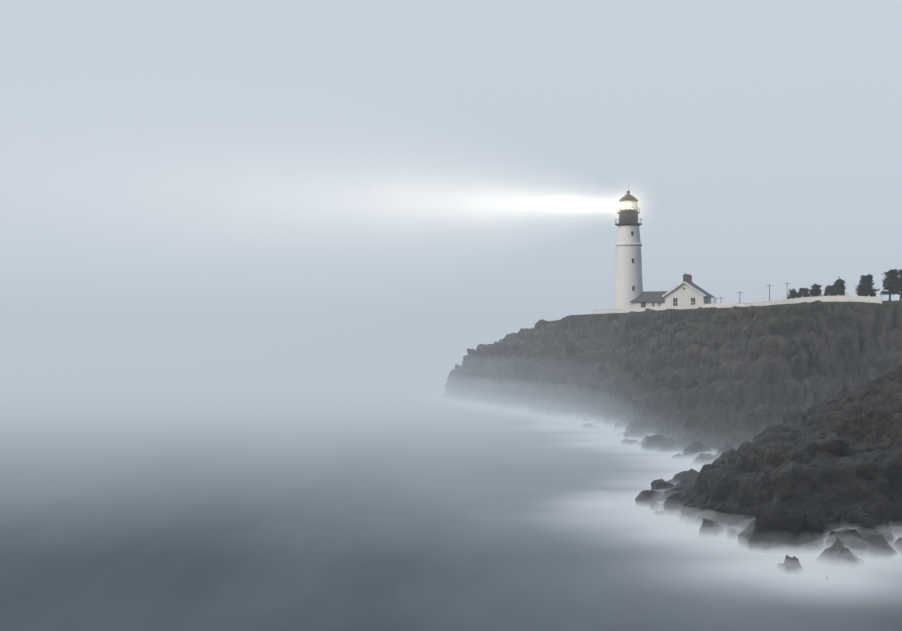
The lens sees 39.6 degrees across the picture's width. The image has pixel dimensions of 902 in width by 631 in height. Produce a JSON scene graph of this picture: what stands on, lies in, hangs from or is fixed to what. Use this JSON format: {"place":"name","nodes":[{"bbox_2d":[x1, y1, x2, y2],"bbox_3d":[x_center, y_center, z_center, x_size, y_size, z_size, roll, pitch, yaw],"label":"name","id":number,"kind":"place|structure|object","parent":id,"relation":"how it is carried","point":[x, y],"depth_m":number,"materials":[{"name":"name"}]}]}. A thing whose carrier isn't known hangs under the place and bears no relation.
{"place":"outdoors","nodes":[
{"label":"outdoors","id":0,"kind":"place"},
{"bbox_2d":[0,334,901,630],"bbox_3d":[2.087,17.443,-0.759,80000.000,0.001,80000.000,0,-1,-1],"label":"sea water","id":1,"kind":"structure","parent":0,"point":[262,482],"depth_m":123.18,"materials":[{"name":"grey liquid"}]},
{"bbox_2d":[440,300,901,579],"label":"cliff","id":2,"kind":"structure","parent":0,"point":[780,425],"depth_m":178.32,"materials":[{"name":"grey stone"}]},
{"bbox_2d":[614,184,642,308],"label":"lighthouse","id":3,"kind":"object","parent":2,"relation":"on","point":[628,288],"depth_m":273.14,"materials":[{"name":"white paint"}]},
{"bbox_2d":[630,274,717,307],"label":"keepers house","id":4,"kind":"structure","parent":2,"relation":"on","point":[686,291],"depth_m":268.54,"materials":[{"name":"white paint"}]},
{"bbox_2d":[592,294,881,313],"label":"wall","id":5,"kind":"structure","parent":2,"relation":"on","point":[847,298],"depth_m":230.75,"materials":[{"name":"white paint"}]},
{"bbox_2d":[706,283,856,302],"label":"utility poles","id":6,"kind":"object","parent":2,"relation":"on","point":[769,291],"depth_m":252.62,"materials":[{"name":"grey wood"}]},
{"bbox_2d":[787,288,798,298],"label":"tree","id":7,"kind":"object","parent":2,"relation":"on","point":[793,294],"depth_m":224.24,"materials":[{"name":"green plant"}]},
{"bbox_2d":[797,288,809,302],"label":"tree","id":8,"kind":"object","parent":2,"relation":"on","point":[803,292],"depth_m":230.08,"materials":[{"name":"green plant"}]},
{"bbox_2d":[808,283,821,296],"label":"tree","id":9,"kind":"object","parent":2,"relation":"on","point":[816,290],"depth_m":221.23,"materials":[{"name":"green plant"}]},
{"bbox_2d":[823,285,835,301],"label":"tree","id":10,"kind":"object","parent":2,"relation":"on","point":[827,290],"depth_m":227.35,"materials":[{"name":"green plant"}]},
{"bbox_2d":[830,277,846,301],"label":"tree","id":11,"kind":"object","parent":2,"relation":"on","point":[838,286],"depth_m":217.74,"materials":[{"name":"green plant"}]},
{"bbox_2d":[855,278,874,296],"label":"tree","id":12,"kind":"object","parent":2,"relation":"on","point":[857,289],"depth_m":222.57,"materials":[{"name":"green plant"}]},
{"bbox_2d":[856,274,879,296],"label":"tree","id":13,"kind":"object","parent":2,"relation":"on","point":[866,287],"depth_m":214.18,"materials":[{"name":"green plant"}]},
{"bbox_2d":[879,269,899,300],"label":"tree","id":14,"kind":"object","parent":2,"relation":"on","point":[891,279],"depth_m":210.91,"materials":[{"name":"green plant"}]},
{"bbox_2d":[893,269,901,299],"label":"tree","id":15,"kind":"object","parent":2,"relation":"on","point":[898,285],"depth_m":216.25,"materials":[{"name":"green plant"}]}
]}

